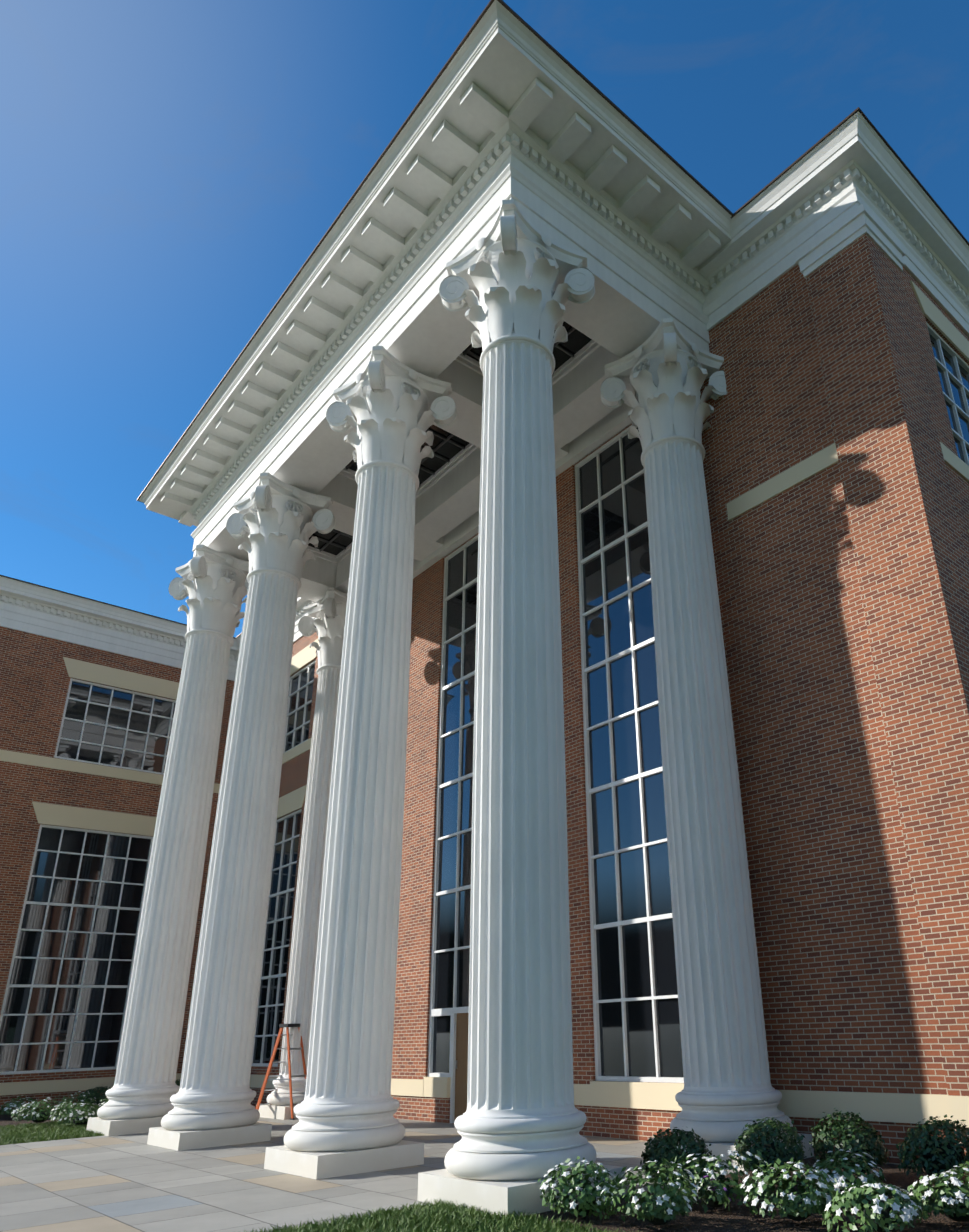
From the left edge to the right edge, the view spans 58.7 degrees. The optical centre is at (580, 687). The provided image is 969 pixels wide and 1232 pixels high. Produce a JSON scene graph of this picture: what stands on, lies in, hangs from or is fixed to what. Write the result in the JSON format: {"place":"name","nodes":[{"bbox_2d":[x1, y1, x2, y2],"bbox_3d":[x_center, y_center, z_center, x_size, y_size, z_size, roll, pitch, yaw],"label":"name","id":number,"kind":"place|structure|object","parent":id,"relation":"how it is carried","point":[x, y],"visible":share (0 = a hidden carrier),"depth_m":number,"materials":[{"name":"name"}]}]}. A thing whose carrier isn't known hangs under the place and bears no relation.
{"place":"outdoors","nodes":[
{"label":"outdoors","id":0,"kind":"place"},
{"bbox_2d":[255,1027,306,1117],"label":"ladder rails","id":1,"kind":"object","parent":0,"point":[270,1067],"visible":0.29,"depth_m":18.80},
{"bbox_2d":[260,1034,305,1105],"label":"ladder rungs","id":2,"kind":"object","parent":1,"relation":"attached to","point":[292,1076],"depth_m":18.84,"materials":[{"name":"metal"}]},
{"bbox_2d":[0,1117,739,1231],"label":"plaza paving","id":3,"kind":"structure","parent":0,"point":[248,1201],"depth_m":10.04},
{"bbox_2d":[86,544,248,1135],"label":"corinthian column","id":4,"kind":"structure","parent":3,"relation":"on","point":[142,1090],"depth_m":18.60,"materials":[{"name":"white paint"}]},
{"bbox_2d":[147,472,335,1150],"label":"corinthian column","id":5,"kind":"structure","parent":3,"relation":"on","point":[280,522],"depth_m":15.96,"materials":[{"name":"white paint"}]},
{"bbox_2d":[279,1024,299,1119],"bbox_3d":[-6.496,8.469,18.898,1.190,1.910,0.660,-13,-24,25],"label":"cap","id":6,"kind":"object","parent":3,"relation":"on","point":[289,1025],"visible":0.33,"depth_m":19.07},
{"bbox_2d":[256,587,346,1119],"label":"corinthian column","id":7,"kind":"structure","parent":3,"relation":"on","point":[328,612],"depth_m":20.86,"materials":[{"name":"white paint"}]},
{"bbox_2d":[264,346,456,1179],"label":"corinthian column","id":8,"kind":"structure","parent":3,"relation":"on","point":[345,1110],"depth_m":12.58,"materials":[{"name":"white paint"}]},
{"bbox_2d":[417,199,625,1217],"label":"corinthian column","id":9,"kind":"structure","parent":3,"relation":"on","point":[519,1123],"depth_m":9.94,"materials":[{"name":"white paint"}]},
{"bbox_2d":[600,318,813,1170],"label":"corinthian column","id":10,"kind":"structure","parent":3,"relation":"on","point":[728,1092],"depth_m":12.33,"materials":[{"name":"white paint"}]},
{"bbox_2d":[308,321,591,555],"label":"ceiling coffer panels","id":11,"kind":"object","parent":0,"point":[576,342],"depth_m":19.31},
{"bbox_2d":[0,1106,968,1231],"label":"mulch bed soil","id":12,"kind":"structure","parent":0,"point":[738,1218],"depth_m":7.41,"materials":[{"name":"brown soil"}]},
{"bbox_2d":[0,1090,968,1231],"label":"flowering bushes","id":13,"kind":"object","parent":12,"relation":"on","point":[847,1198],"visible":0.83,"depth_m":7.34,"materials":[{"name":"green plant"}]},
{"bbox_2d":[703,1175,730,1200],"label":"purple flowers","id":14,"kind":"object","parent":13,"relation":"attached to","point":[724,1188],"visible":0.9,"depth_m":7.60,"materials":[{"name":"purple plant"}]},
{"bbox_2d":[12,1096,968,1231],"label":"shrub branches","id":15,"kind":"object","parent":12,"relation":"on","point":[711,1203],"visible":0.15,"depth_m":8.40,"materials":[{"name":"black plant"}]},
{"bbox_2d":[75,1079,968,1180],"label":"shrubs","id":16,"kind":"object","parent":12,"relation":"on","point":[868,1137],"visible":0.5,"depth_m":8.84,"materials":[{"name":"green plant"}]},
{"bbox_2d":[0,0,968,637],"label":"sky","id":17,"kind":"structure","parent":0,"point":[169,169],"materials":[{"name":"blue"}]},
{"label":"lawn","id":18,"kind":"structure","parent":0,"visible":0},
{"bbox_2d":[0,1120,645,1231],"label":"lawn grass","id":19,"kind":"structure","parent":18,"relation":"on","point":[441,1216],"depth_m":7.58,"materials":[{"name":"green plant"}]},
{"bbox_2d":[0,1120,810,1231],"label":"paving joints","id":20,"kind":"object","parent":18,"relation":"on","point":[231,1179],"visible":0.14,"depth_m":10.18,"materials":[{"name":"grey concrete"}]},
{"bbox_2d":[0,234,968,1167],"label":"brick walls","id":21,"kind":"structure","parent":18,"relation":"on","point":[844,594],"depth_m":12.66,"materials":[{"name":"red brick"}]},
{"bbox_2d":[138,0,731,601],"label":"portico entablature","id":22,"kind":"structure","parent":21,"relation":"on","point":[504,58],"depth_m":14.81,"materials":[{"name":"white paint"}]},
{"bbox_2d":[137,0,732,502],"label":"roof edge","id":23,"kind":"object","parent":22,"relation":"on","point":[567,62],"visible":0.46,"depth_m":13.99,"materials":[{"name":"grey metal"}]},
{"bbox_2d":[161,78,720,526],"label":"modillions","id":24,"kind":"object","parent":22,"relation":"attached to","point":[523,112],"visible":0.88,"depth_m":14.89,"materials":[{"name":"white paint"}]},
{"bbox_2d":[311,327,574,551],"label":"ceiling grilles","id":25,"kind":"object","parent":22,"relation":"attached to","point":[470,347],"depth_m":19.28,"materials":[{"name":"black metal"}]},
{"bbox_2d":[192,133,699,519],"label":"portico dentils","id":26,"kind":"object","parent":22,"relation":"attached to","point":[507,140],"visible":0.79,"depth_m":15.12,"materials":[{"name":"white paint"}]},
{"bbox_2d":[305,340,636,591],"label":"portico ceiling beams","id":27,"kind":"structure","parent":22,"relation":"attached to","point":[586,420],"depth_m":18.14,"materials":[{"name":"white paint"}]},
{"bbox_2d":[454,1013,468,1121],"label":"entrance door leaves","id":28,"kind":"object","parent":21,"relation":"attached to","point":[461,1070],"visible":0.11,"depth_m":16.53,"materials":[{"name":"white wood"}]},
{"bbox_2d":[0,111,968,680],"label":"cornice","id":29,"kind":"structure","parent":21,"relation":"on","point":[856,141],"depth_m":15.28,"materials":[{"name":"white paint"}]},
{"bbox_2d":[0,107,968,638],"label":"roof flashing","id":30,"kind":"object","parent":29,"relation":"on","point":[730,217],"visible":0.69,"depth_m":14.74,"materials":[{"name":"grey metal"}]},
{"bbox_2d":[1,168,968,659],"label":"building dentils","id":31,"kind":"object","parent":29,"relation":"attached to","point":[905,230],"visible":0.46,"depth_m":15.33,"materials":[{"name":"white paint"}]},
{"bbox_2d":[0,322,968,1122],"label":"window panes","id":32,"kind":"structure","parent":21,"relation":"in","point":[640,776],"depth_m":17.77,"materials":[{"name":"white metal"}]},
{"bbox_2d":[0,334,968,1076],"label":"window glass","id":33,"kind":"object","parent":32,"relation":"in","point":[638,984],"visible":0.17,"depth_m":18.19,"materials":[{"name":"glass"}]},
{"bbox_2d":[0,280,968,1127],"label":"building stone bands","id":34,"kind":"object","parent":21,"relation":"attached to","point":[906,1108],"visible":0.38,"depth_m":15.21,"materials":[{"name":"beige stone"}]},
{"bbox_2d":[794,203,905,279],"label":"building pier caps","id":35,"kind":"object","parent":21,"relation":"on","point":[858,222],"visible":0.81,"depth_m":13.88,"materials":[{"name":"white paint"}]}
]}

